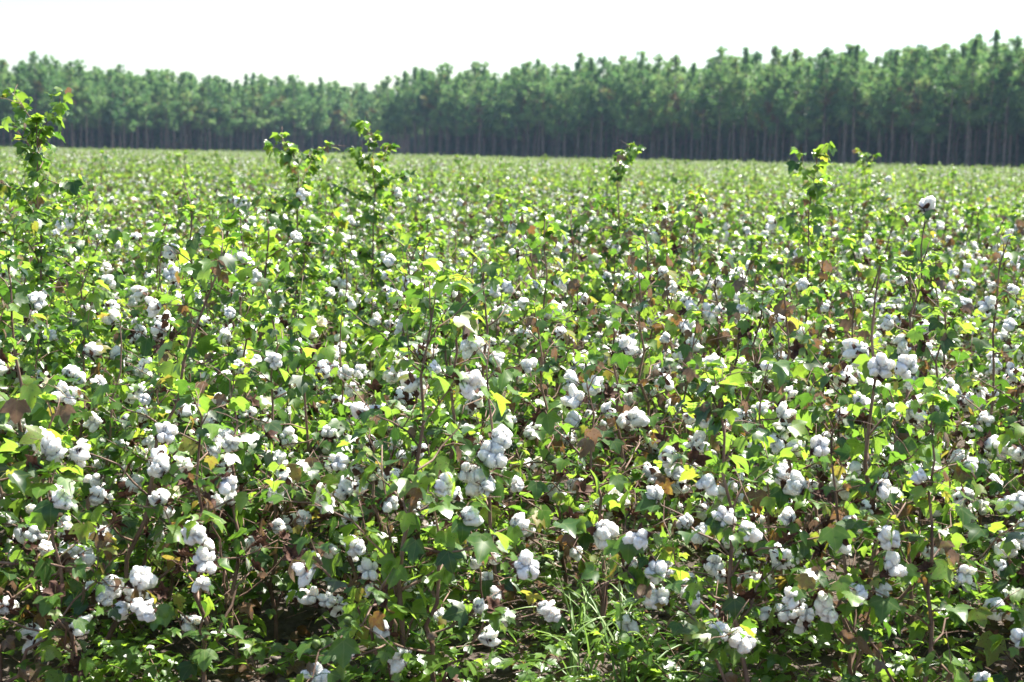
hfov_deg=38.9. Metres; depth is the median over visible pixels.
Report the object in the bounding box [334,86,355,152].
pine tree
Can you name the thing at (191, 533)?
cotton plant
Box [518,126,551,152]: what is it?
pine tree
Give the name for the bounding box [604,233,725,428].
cotton plant
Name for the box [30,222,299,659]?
cotton plant
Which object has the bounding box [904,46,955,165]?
pine tree
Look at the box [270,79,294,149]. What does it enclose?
pine tree
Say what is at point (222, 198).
cotton plant
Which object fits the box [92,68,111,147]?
pine tree
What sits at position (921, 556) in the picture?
leafy weed
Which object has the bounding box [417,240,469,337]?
cotton plant
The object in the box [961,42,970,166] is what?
pine tree
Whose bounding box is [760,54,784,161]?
pine tree
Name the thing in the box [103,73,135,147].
pine tree
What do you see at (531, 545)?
leafy weed
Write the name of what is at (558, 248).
cotton plant
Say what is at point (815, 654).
leafy weed
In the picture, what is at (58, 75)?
pine tree
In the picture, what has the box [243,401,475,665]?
cotton plant
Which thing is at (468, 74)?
pine tree
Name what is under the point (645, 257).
cotton plant
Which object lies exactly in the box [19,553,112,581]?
leafy weed
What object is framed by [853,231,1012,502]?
cotton plant
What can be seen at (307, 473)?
cotton plant
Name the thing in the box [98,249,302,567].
cotton plant
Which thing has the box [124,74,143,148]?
pine tree
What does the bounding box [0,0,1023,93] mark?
sky
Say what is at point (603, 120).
pine tree
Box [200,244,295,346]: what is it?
cotton plant
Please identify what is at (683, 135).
pine tree
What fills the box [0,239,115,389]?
cotton plant
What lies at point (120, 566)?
leafy weed
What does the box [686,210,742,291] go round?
cotton plant
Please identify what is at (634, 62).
pine tree
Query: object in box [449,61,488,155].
pine tree
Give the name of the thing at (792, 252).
cotton plant
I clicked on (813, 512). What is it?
leafy weed
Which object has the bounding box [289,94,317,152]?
pine tree
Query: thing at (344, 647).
cotton plant
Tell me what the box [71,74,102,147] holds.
pine tree
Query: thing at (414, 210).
cotton plant
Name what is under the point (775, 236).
cotton plant
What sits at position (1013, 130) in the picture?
pine tree
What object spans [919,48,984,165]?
pine tree
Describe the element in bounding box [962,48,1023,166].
pine tree
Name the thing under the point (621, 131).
pine tree
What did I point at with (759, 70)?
pine tree
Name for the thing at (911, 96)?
pine tree
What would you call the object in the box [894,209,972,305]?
cotton plant
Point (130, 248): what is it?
cotton plant
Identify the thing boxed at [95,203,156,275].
cotton plant
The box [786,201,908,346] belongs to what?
cotton plant
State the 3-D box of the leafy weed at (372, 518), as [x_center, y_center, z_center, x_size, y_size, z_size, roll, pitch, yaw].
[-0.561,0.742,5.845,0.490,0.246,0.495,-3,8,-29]
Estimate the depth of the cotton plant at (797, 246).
11.87 m
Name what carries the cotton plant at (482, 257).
on the ground at (288, 627)
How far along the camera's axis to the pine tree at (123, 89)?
273.29 m
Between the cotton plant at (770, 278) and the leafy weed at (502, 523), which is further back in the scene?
the cotton plant at (770, 278)
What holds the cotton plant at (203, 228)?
on the ground at (288, 627)
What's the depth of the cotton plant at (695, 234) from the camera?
8.54 m
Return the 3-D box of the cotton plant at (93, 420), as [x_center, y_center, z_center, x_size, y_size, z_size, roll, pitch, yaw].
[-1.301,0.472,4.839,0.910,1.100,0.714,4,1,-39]
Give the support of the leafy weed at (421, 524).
on the ground at (288, 627)
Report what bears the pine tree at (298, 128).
on the ground at (288, 627)
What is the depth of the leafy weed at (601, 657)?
4.32 m
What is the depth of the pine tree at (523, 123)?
264.48 m
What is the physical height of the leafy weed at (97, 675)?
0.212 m
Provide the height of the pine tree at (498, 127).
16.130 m
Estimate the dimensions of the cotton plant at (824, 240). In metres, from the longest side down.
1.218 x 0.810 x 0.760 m
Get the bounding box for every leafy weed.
[0,555,188,652]
[18,627,181,681]
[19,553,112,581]
[23,509,211,574]
[23,580,94,614]
[43,641,126,681]
[73,541,134,574]
[88,623,174,674]
[92,636,212,681]
[98,601,176,652]
[107,638,224,681]
[112,515,272,579]
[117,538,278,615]
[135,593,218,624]
[156,562,361,679]
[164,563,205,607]
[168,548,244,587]
[242,580,504,681]
[267,550,349,582]
[312,543,479,626]
[314,604,458,669]
[327,515,430,537]
[341,636,459,681]
[359,531,426,588]
[360,560,510,608]
[367,510,401,525]
[378,554,477,632]
[393,533,483,585]
[397,605,464,639]
[430,517,576,588]
[435,637,508,681]
[458,570,533,601]
[474,520,589,553]
[474,570,599,639]
[475,613,602,681]
[484,519,507,532]
[485,525,578,568]
[520,620,596,651]
[521,636,624,681]
[539,547,672,629]
[562,595,660,646]
[585,600,801,681]
[590,609,726,681]
[591,544,657,569]
[599,550,689,604]
[599,552,685,587]
[607,620,729,681]
[626,476,679,543]
[630,576,870,681]
[647,489,765,549]
[661,588,727,640]
[670,596,782,630]
[692,555,812,598]
[693,550,733,582]
[703,523,830,584]
[729,670,823,681]
[736,504,818,549]
[761,591,908,653]
[764,646,841,681]
[767,558,825,600]
[769,594,861,653]
[831,603,1003,681]
[836,635,986,681]
[842,595,968,650]
[864,550,989,598]
[864,640,971,681]
[870,521,990,562]
[897,583,1023,633]
[900,550,987,584]
[922,560,1010,622]
[944,548,1009,584]
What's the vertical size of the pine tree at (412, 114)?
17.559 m
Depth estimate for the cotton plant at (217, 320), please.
7.99 m
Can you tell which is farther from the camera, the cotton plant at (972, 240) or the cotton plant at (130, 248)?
the cotton plant at (972, 240)
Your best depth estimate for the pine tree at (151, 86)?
285.71 m
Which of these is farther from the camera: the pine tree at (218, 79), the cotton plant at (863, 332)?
the pine tree at (218, 79)
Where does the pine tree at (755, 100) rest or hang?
on the ground at (288, 627)
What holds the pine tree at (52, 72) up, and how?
on the ground at (288, 627)
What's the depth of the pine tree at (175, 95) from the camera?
282.53 m
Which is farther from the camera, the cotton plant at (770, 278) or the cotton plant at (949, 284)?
the cotton plant at (770, 278)
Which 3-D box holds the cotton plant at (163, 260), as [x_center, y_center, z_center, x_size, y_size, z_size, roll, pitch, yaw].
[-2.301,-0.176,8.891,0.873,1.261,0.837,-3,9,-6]
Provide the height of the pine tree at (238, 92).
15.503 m
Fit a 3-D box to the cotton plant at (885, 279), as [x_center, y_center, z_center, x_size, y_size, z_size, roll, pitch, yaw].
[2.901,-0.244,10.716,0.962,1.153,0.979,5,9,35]
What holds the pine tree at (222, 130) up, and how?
on the ground at (288, 627)
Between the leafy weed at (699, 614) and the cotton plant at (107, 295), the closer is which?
the leafy weed at (699, 614)
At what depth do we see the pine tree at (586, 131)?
246.25 m
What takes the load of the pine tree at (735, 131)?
on the ground at (288, 627)
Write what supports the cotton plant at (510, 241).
on the ground at (288, 627)
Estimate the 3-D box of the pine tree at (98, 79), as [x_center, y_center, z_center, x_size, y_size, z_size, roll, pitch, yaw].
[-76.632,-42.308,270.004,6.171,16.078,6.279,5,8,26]
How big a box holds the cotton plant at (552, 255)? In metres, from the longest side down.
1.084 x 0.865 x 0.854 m
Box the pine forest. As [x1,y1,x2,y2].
[0,37,1023,167]
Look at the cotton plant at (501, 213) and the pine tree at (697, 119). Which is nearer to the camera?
the cotton plant at (501, 213)
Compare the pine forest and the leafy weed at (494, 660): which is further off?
the pine forest
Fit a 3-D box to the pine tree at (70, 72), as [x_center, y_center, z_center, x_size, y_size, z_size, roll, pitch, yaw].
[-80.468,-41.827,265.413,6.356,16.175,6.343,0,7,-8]
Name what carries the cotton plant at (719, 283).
on the ground at (288, 627)
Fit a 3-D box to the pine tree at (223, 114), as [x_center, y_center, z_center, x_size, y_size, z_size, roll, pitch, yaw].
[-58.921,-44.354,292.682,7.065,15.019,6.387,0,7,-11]
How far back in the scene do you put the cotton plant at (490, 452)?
4.36 m
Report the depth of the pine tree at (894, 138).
204.74 m
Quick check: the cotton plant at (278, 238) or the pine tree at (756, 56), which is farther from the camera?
the pine tree at (756, 56)
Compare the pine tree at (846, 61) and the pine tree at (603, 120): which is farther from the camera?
the pine tree at (603, 120)
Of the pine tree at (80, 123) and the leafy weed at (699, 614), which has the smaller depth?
the leafy weed at (699, 614)
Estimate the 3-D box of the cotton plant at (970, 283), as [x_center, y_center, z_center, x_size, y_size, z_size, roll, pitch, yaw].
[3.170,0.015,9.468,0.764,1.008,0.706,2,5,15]
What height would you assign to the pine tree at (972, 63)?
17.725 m
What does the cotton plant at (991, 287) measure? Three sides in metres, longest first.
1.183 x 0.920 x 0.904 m
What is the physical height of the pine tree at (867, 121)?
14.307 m
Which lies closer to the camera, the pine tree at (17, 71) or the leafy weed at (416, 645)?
the leafy weed at (416, 645)
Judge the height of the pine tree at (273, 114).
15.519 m
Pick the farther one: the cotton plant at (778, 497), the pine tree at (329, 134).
the pine tree at (329, 134)
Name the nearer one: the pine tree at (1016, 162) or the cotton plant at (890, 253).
the cotton plant at (890, 253)
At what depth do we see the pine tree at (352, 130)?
321.14 m
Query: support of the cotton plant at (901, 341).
on the ground at (288, 627)
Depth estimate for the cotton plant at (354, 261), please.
9.93 m
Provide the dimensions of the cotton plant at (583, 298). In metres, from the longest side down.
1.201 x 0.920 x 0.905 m
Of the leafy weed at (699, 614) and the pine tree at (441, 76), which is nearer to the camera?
the leafy weed at (699, 614)
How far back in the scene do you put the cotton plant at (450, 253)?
10.54 m
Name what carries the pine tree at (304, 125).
on the ground at (288, 627)
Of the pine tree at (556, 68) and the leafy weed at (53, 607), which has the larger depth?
the pine tree at (556, 68)
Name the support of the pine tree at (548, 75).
on the ground at (288, 627)
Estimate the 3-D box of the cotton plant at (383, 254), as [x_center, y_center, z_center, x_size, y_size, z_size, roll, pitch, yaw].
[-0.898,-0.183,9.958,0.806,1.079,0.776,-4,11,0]
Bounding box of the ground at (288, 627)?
[0,299,1023,681]
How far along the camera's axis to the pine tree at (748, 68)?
212.44 m
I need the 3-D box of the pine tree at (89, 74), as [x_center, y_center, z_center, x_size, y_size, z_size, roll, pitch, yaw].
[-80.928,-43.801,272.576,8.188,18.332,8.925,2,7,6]
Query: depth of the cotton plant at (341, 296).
7.31 m
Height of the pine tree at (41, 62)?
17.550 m
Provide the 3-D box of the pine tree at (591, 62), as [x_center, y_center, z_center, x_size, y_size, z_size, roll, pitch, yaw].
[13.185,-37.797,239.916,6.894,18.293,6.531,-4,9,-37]
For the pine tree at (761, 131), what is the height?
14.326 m
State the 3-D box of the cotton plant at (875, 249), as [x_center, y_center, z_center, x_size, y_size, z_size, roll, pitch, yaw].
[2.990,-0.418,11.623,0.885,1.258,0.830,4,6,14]
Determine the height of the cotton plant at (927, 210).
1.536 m
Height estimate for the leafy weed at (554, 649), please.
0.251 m
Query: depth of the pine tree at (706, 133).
229.08 m
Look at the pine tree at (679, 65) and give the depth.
237.37 m
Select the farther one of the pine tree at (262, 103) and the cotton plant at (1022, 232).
the pine tree at (262, 103)
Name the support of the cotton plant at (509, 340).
on the ground at (288, 627)
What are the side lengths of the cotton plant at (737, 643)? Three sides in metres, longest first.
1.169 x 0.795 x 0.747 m
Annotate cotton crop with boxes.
[0,145,1023,681]
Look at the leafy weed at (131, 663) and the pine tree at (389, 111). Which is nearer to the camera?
the leafy weed at (131, 663)
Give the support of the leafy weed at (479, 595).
on the ground at (288, 627)
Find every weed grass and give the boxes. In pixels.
[347,512,547,674]
[513,527,665,678]
[543,539,701,681]
[580,632,739,681]
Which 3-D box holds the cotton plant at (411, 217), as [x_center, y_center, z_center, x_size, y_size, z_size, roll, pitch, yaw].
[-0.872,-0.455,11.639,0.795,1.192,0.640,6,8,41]
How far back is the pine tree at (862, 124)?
209.14 m
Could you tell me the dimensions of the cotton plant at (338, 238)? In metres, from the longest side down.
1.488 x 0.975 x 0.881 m
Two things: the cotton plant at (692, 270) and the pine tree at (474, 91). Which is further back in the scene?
the pine tree at (474, 91)
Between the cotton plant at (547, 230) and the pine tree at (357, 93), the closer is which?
the cotton plant at (547, 230)
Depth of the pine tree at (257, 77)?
310.76 m
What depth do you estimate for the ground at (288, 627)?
4.93 m
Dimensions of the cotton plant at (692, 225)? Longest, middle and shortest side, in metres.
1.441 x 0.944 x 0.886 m
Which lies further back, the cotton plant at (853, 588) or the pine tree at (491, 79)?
the pine tree at (491, 79)
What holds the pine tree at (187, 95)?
on the ground at (288, 627)
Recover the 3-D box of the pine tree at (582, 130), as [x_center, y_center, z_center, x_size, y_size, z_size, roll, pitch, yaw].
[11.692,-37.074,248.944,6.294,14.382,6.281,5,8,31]
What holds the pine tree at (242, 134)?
on the ground at (288, 627)
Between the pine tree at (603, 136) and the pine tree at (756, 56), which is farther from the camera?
the pine tree at (603, 136)
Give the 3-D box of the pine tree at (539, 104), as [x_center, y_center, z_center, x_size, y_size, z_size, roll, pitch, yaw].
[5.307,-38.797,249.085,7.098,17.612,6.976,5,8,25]
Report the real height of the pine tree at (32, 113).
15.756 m
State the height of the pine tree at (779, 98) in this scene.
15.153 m
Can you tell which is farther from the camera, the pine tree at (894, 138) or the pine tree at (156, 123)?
the pine tree at (156, 123)
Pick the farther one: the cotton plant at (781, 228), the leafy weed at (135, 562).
the cotton plant at (781, 228)
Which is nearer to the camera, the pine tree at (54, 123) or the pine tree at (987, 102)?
the pine tree at (987, 102)
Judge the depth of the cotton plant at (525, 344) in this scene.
7.56 m
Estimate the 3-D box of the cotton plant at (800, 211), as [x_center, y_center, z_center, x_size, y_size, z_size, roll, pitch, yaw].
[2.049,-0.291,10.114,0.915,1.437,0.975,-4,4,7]
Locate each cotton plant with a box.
[0,84,201,522]
[0,202,29,241]
[0,205,65,304]
[0,208,75,423]
[0,210,62,263]
[0,216,136,614]
[0,233,130,388]
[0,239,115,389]
[0,246,169,475]
[0,253,184,580]
[0,279,176,472]
[0,292,158,681]
[0,296,145,582]
[0,383,151,623]
[0,438,170,681]
[1,196,18,249]
[1,261,53,383]
[4,175,107,259]
[4,215,68,302]
[9,316,228,604]
[12,171,145,411]
[18,358,258,649]
[19,179,146,339]
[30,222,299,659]
[34,211,225,411]
[43,214,99,302]
[49,235,236,430]
[50,220,133,434]
[71,210,119,266]
[72,359,263,623]
[76,183,117,262]
[80,253,106,319]
[85,379,377,681]
[87,172,323,546]
[87,283,214,423]
[88,194,247,332]
[89,239,136,300]
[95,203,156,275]
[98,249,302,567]
[100,216,197,376]
[100,249,154,379]
[102,362,345,672]
[105,290,266,461]
[108,209,183,342]
[111,183,188,292]
[111,208,210,301]
[113,188,352,491]
[113,231,202,398]
[119,224,133,260]
[121,231,288,375]
[121,278,341,566]
[121,283,364,642]
[123,197,195,299]
[123,215,168,307]
[124,224,170,321]
[135,178,201,283]
[154,216,200,292]
[165,193,284,333]
[166,199,374,444]
[167,209,213,299]
[169,199,205,291]
[176,187,246,260]
[190,175,322,345]
[192,208,369,425]
[194,256,306,396]
[195,211,332,382]
[198,282,256,320]
[199,207,260,256]
[199,250,384,504]
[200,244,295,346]
[205,278,411,607]
[208,231,318,319]
[210,205,304,314]
[224,132,370,453]
[234,276,618,681]
[240,197,320,342]
[241,208,364,374]
[242,304,457,580]
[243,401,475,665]
[251,116,447,422]
[256,223,515,536]
[262,247,381,432]
[268,251,603,632]
[273,189,394,382]
[275,195,332,297]
[276,188,366,295]
[278,216,319,315]
[278,229,365,408]
[285,414,543,673]
[286,278,546,576]
[287,458,564,681]
[294,182,369,299]
[305,218,543,458]
[305,243,398,421]
[310,206,376,286]
[314,238,465,459]
[316,177,357,259]
[316,249,621,626]
[317,243,358,313]
[318,240,383,325]
[321,245,390,379]
[322,204,374,293]
[322,226,440,385]
[339,325,489,570]
[346,258,526,456]
[348,217,398,291]
[350,248,573,547]
[350,265,449,402]
[355,229,484,370]
[356,238,405,310]
[360,208,396,280]
[365,210,444,281]
[366,212,431,274]
[374,180,474,284]
[388,208,408,269]
[395,331,540,672]
[417,228,489,307]
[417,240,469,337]
[418,232,537,431]
[423,171,508,277]
[425,231,451,266]
[427,223,524,355]
[428,236,505,328]
[428,268,613,524]
[434,215,496,338]
[442,215,512,278]
[444,268,516,356]
[447,229,574,365]
[451,240,564,418]
[456,190,547,331]
[458,208,650,568]
[458,256,552,425]
[463,185,520,278]
[464,202,549,290]
[464,237,521,348]
[466,302,689,590]
[467,181,590,358]
[471,201,562,324]
[473,220,498,278]
[477,349,775,660]
[484,193,634,409]
[485,206,655,454]
[486,218,529,346]
[499,238,605,343]
[500,301,717,592]
[507,203,589,295]
[511,219,654,402]
[512,226,599,313]
[514,274,618,426]
[516,269,686,512]
[518,230,598,307]
[522,242,581,350]
[533,222,647,393]
[552,238,752,492]
[554,241,749,535]
[555,311,751,554]
[562,141,689,415]
[563,211,756,421]
[570,191,649,329]
[571,247,634,347]
[577,243,740,462]
[577,357,877,681]
[577,457,703,614]
[582,188,739,408]
[582,207,617,273]
[594,235,806,518]
[595,210,761,413]
[598,257,623,311]
[599,248,655,314]
[599,266,648,312]
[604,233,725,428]
[612,209,645,275]
[613,433,865,668]
[616,239,810,472]
[631,217,656,314]
[633,219,723,329]
[638,221,731,354]
[646,189,765,384]
[647,265,707,354]
[649,197,733,277]
[649,279,757,381]
[652,213,851,466]
[654,284,890,590]
[656,182,737,273]
[664,360,833,619]
[669,286,964,596]
[677,207,727,355]
[678,265,782,448]
[679,235,734,299]
[685,209,725,293]
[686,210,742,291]
[691,254,1023,681]
[692,246,889,521]
[695,197,781,303]
[696,236,789,393]
[703,238,776,304]
[711,299,892,522]
[712,245,783,310]
[722,141,867,436]
[724,390,981,681]
[725,210,758,291]
[726,207,858,401]
[740,269,791,320]
[745,246,867,434]
[755,201,796,283]
[756,217,854,319]
[758,196,843,275]
[761,279,903,473]
[766,269,845,432]
[771,235,843,346]
[772,216,867,336]
[773,269,878,408]
[773,362,1023,681]
[775,197,864,353]
[778,220,803,277]
[784,268,982,505]
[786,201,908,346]
[792,254,1007,529]
[796,195,997,581]
[799,296,836,405]
[807,195,949,337]
[808,225,1000,485]
[808,233,906,354]
[809,235,862,343]
[809,296,1023,608]
[811,217,895,327]
[823,211,882,285]
[824,366,1021,680]
[829,148,897,316]
[831,266,883,335]
[847,257,933,354]
[852,251,1020,405]
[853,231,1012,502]
[854,215,975,355]
[860,207,944,290]
[862,238,948,316]
[863,210,897,299]
[863,226,908,295]
[864,215,930,307]
[874,289,913,434]
[879,228,960,331]
[881,229,1001,393]
[883,193,1011,363]
[883,297,957,373]
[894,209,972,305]
[900,281,1023,639]
[903,225,1023,583]
[927,268,1023,469]
[937,276,1015,424]
[940,266,1021,360]
[941,309,1023,524]
[942,204,1017,339]
[943,229,1007,349]
[944,215,1023,347]
[946,260,1003,361]
[947,213,1023,337]
[947,239,1023,358]
[952,228,1015,343]
[954,193,1023,302]
[960,306,1023,434]
[965,263,1022,361]
[986,214,1023,288]
[986,221,1020,289]
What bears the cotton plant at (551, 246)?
on the ground at (288, 627)
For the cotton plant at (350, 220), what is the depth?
10.83 m
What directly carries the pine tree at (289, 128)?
on the ground at (288, 627)
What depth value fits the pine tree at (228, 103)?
293.54 m
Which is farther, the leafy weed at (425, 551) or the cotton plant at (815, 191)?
the cotton plant at (815, 191)
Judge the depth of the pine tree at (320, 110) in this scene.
318.07 m
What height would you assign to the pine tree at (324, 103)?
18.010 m
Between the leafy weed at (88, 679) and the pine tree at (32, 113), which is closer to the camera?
the leafy weed at (88, 679)
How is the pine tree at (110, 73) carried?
on the ground at (288, 627)
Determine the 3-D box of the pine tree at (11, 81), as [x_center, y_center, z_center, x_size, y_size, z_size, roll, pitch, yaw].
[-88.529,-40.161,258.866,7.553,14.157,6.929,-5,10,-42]
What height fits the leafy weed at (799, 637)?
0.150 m
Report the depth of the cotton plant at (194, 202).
11.32 m
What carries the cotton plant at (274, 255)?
on the ground at (288, 627)
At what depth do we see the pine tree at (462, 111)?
266.31 m
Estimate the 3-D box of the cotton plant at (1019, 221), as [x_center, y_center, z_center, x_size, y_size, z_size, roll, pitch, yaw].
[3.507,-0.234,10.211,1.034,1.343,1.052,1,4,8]
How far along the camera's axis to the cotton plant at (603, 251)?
9.09 m
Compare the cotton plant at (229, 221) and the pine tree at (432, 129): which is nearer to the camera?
the cotton plant at (229, 221)
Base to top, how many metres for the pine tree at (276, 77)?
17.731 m
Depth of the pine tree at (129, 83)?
278.51 m
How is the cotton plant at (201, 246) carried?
on the ground at (288, 627)
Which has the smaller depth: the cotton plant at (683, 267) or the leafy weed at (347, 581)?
the leafy weed at (347, 581)
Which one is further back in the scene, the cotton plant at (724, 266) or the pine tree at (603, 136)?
the pine tree at (603, 136)
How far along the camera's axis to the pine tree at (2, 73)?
255.81 m
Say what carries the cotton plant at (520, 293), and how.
on the ground at (288, 627)
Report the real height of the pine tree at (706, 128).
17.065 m
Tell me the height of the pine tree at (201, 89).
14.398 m
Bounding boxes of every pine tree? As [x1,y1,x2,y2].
[0,59,14,147]
[0,71,31,146]
[1,76,36,142]
[7,74,29,140]
[12,62,33,143]
[14,51,60,132]
[22,68,44,147]
[28,55,72,143]
[29,59,50,145]
[43,74,67,147]
[44,73,69,145]
[45,77,78,146]
[53,61,89,148]
[58,66,78,147]
[62,68,88,146]
[65,59,97,147]
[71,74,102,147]
[72,64,102,148]
[75,71,103,147]
[80,87,104,148]
[85,70,115,148]
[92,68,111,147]
[97,83,129,147]
[99,69,125,147]
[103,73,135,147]
[104,82,130,148]
[106,73,144,148]
[122,75,148,148]
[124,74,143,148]
[124,75,149,148]
[136,80,160,149]
[136,87,155,149]
[139,71,170,148]
[139,76,157,148]
[149,71,178,149]
[154,69,179,149]
[154,88,176,148]
[155,81,177,149]
[156,83,188,149]
[160,71,200,150]
[169,70,177,150]
[174,76,193,150]
[180,73,200,149]
[183,86,202,149]
[187,87,206,150]
[188,86,215,150]
[192,82,217,150]
[193,75,222,149]
[199,78,225,148]
[203,84,236,150]
[207,76,236,150]
[215,88,236,150]
[217,78,225,151]
[221,82,243,150]
[226,84,252,149]
[231,88,255,150]
[235,107,251,150]
[236,73,259,150]
[241,85,269,150]
[242,79,256,150]
[246,76,282,151]
[249,83,267,150]
[254,73,266,150]
[255,78,279,139]
[264,85,290,146]
[267,75,292,147]
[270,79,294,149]
[271,88,300,141]
[277,74,313,144]
[287,75,296,142]
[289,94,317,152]
[289,101,308,151]
[290,82,312,151]
[297,86,314,151]
[299,82,327,150]
[310,86,335,146]
[311,77,332,146]
[313,96,332,148]
[319,96,335,152]
[320,82,342,152]
[325,84,346,152]
[326,82,352,151]
[329,90,358,152]
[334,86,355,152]
[341,97,358,153]
[346,89,362,146]
[349,94,372,146]
[351,82,374,151]
[351,88,372,148]
[356,94,381,151]
[364,83,385,152]
[368,75,401,142]
[368,80,401,151]
[371,88,392,151]
[380,86,412,154]
[383,89,404,153]
[387,74,408,126]
[388,70,419,154]
[389,73,420,153]
[395,89,406,154]
[397,74,426,154]
[399,66,423,153]
[404,73,433,154]
[411,69,419,154]
[414,72,445,153]
[415,68,427,153]
[417,62,450,139]
[420,77,442,153]
[421,63,457,155]
[425,72,453,155]
[427,126,454,147]
[436,86,457,154]
[441,71,471,152]
[444,77,466,154]
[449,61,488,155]
[449,89,482,155]
[450,70,477,155]
[457,61,501,156]
[461,67,487,154]
[464,79,488,155]
[473,72,502,154]
[473,75,491,155]
[475,87,504,156]
[481,79,510,155]
[487,74,524,156]
[493,66,522,156]
[493,72,510,129]
[494,67,533,157]
[500,61,547,156]
[500,82,510,156]
[510,78,537,156]
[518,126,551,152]
[519,70,558,157]
[519,74,531,156]
[521,58,541,156]
[523,63,558,155]
[525,69,553,155]
[531,98,538,155]
[536,77,578,157]
[538,78,562,157]
[539,65,546,156]
[541,63,562,158]
[547,81,581,156]
[549,68,580,156]
[553,52,601,158]
[556,65,571,151]
[564,82,586,156]
[566,81,583,156]
[569,83,603,158]
[574,61,593,157]
[575,57,603,157]
[579,56,619,157]
[582,85,612,158]
[584,61,622,159]
[588,123,612,158]
[594,66,634,153]
[600,60,647,148]
[601,55,627,149]
[604,64,624,157]
[604,80,639,149]
[614,50,663,159]
[619,63,647,158]
[619,63,656,145]
[624,59,637,143]
[632,77,675,158]
[634,66,664,158]
[634,70,654,158]
[636,53,679,160]
[639,63,652,159]
[639,68,661,159]
[647,68,684,158]
[651,54,695,160]
[655,63,678,159]
[659,63,678,159]
[660,85,683,159]
[669,61,686,159]
[669,66,709,158]
[675,62,706,160]
[675,74,695,160]
[679,65,689,160]
[684,68,721,159]
[684,71,715,160]
[684,72,721,161]
[688,46,742,161]
[688,67,732,160]
[701,60,732,161]
[711,56,753,160]
[715,60,744,162]
[725,47,762,162]
[725,68,742,160]
[726,66,767,160]
[728,62,761,161]
[732,62,782,161]
[739,56,756,135]
[746,51,767,143]
[748,71,784,162]
[750,67,800,162]
[751,44,792,162]
[753,90,784,161]
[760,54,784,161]
[763,65,800,145]
[764,50,801,162]
[770,61,811,162]
[771,48,804,160]
[774,60,812,160]
[779,56,821,161]
[783,63,828,161]
[797,61,819,161]
[798,65,833,163]
[803,47,842,160]
[813,52,825,163]
[813,59,843,162]
[816,92,838,143]
[819,44,872,163]
[819,55,868,162]
[822,51,846,162]
[824,51,874,164]
[832,44,870,163]
[832,66,858,136]
[852,72,885,155]
[857,61,881,161]
[858,68,900,163]
[859,68,896,163]
[860,62,877,156]
[872,49,913,165]
[874,48,905,164]
[877,47,935,164]
[878,70,908,157]
[885,52,916,164]
[894,47,922,163]
[897,43,933,163]
[898,70,936,165]
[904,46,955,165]
[907,62,925,156]
[909,64,959,164]
[915,43,961,165]
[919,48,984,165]
[934,58,968,166]
[944,43,973,167]
[946,41,990,167]
[949,37,992,166]
[957,32,995,165]
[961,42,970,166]
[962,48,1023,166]
[969,28,1014,167]
[971,62,995,164]
[974,50,1009,166]
[984,51,1023,167]
[987,42,1010,161]
[988,35,1023,167]
[998,58,1023,138]
[1003,51,1023,167]
[1005,52,1023,118]
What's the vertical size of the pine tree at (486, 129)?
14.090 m
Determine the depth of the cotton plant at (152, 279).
6.99 m
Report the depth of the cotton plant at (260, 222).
9.55 m
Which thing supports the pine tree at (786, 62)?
on the ground at (288, 627)
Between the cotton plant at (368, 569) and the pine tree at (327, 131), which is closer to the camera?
the cotton plant at (368, 569)
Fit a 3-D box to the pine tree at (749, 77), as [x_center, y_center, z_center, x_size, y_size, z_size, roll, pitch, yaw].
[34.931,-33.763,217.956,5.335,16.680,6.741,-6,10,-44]
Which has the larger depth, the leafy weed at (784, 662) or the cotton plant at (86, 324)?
the cotton plant at (86, 324)
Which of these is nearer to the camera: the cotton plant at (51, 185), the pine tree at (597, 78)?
the cotton plant at (51, 185)
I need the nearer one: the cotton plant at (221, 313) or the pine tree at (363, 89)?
the cotton plant at (221, 313)
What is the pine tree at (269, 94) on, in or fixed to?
on the ground at (288, 627)
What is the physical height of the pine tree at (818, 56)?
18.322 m
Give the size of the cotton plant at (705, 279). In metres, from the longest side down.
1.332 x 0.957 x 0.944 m
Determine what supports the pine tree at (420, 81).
on the ground at (288, 627)
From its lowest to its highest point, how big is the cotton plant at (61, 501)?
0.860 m
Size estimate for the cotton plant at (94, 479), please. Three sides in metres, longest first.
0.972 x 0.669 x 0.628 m
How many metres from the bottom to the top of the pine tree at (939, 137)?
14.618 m
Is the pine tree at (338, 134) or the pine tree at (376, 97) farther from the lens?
the pine tree at (338, 134)
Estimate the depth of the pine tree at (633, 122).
229.57 m
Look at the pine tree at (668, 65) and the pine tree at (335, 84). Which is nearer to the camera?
the pine tree at (668, 65)
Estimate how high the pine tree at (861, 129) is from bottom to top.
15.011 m
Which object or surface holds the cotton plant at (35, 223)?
on the ground at (288, 627)
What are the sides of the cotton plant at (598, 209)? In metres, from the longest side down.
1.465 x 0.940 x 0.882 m
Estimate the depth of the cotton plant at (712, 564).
4.66 m
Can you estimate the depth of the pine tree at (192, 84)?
290.20 m
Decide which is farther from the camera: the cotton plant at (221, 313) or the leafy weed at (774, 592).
the cotton plant at (221, 313)
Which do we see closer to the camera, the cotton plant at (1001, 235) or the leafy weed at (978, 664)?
the leafy weed at (978, 664)
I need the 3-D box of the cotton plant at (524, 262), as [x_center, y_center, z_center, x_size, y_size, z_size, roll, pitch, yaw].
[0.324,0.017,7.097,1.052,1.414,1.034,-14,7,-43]
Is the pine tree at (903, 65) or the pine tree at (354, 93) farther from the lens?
the pine tree at (354, 93)
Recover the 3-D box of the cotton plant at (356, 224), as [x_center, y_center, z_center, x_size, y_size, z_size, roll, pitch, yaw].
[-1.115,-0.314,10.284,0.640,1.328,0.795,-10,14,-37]
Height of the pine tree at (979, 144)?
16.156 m
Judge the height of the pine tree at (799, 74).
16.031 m
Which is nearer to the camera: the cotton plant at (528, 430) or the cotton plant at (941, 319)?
the cotton plant at (528, 430)

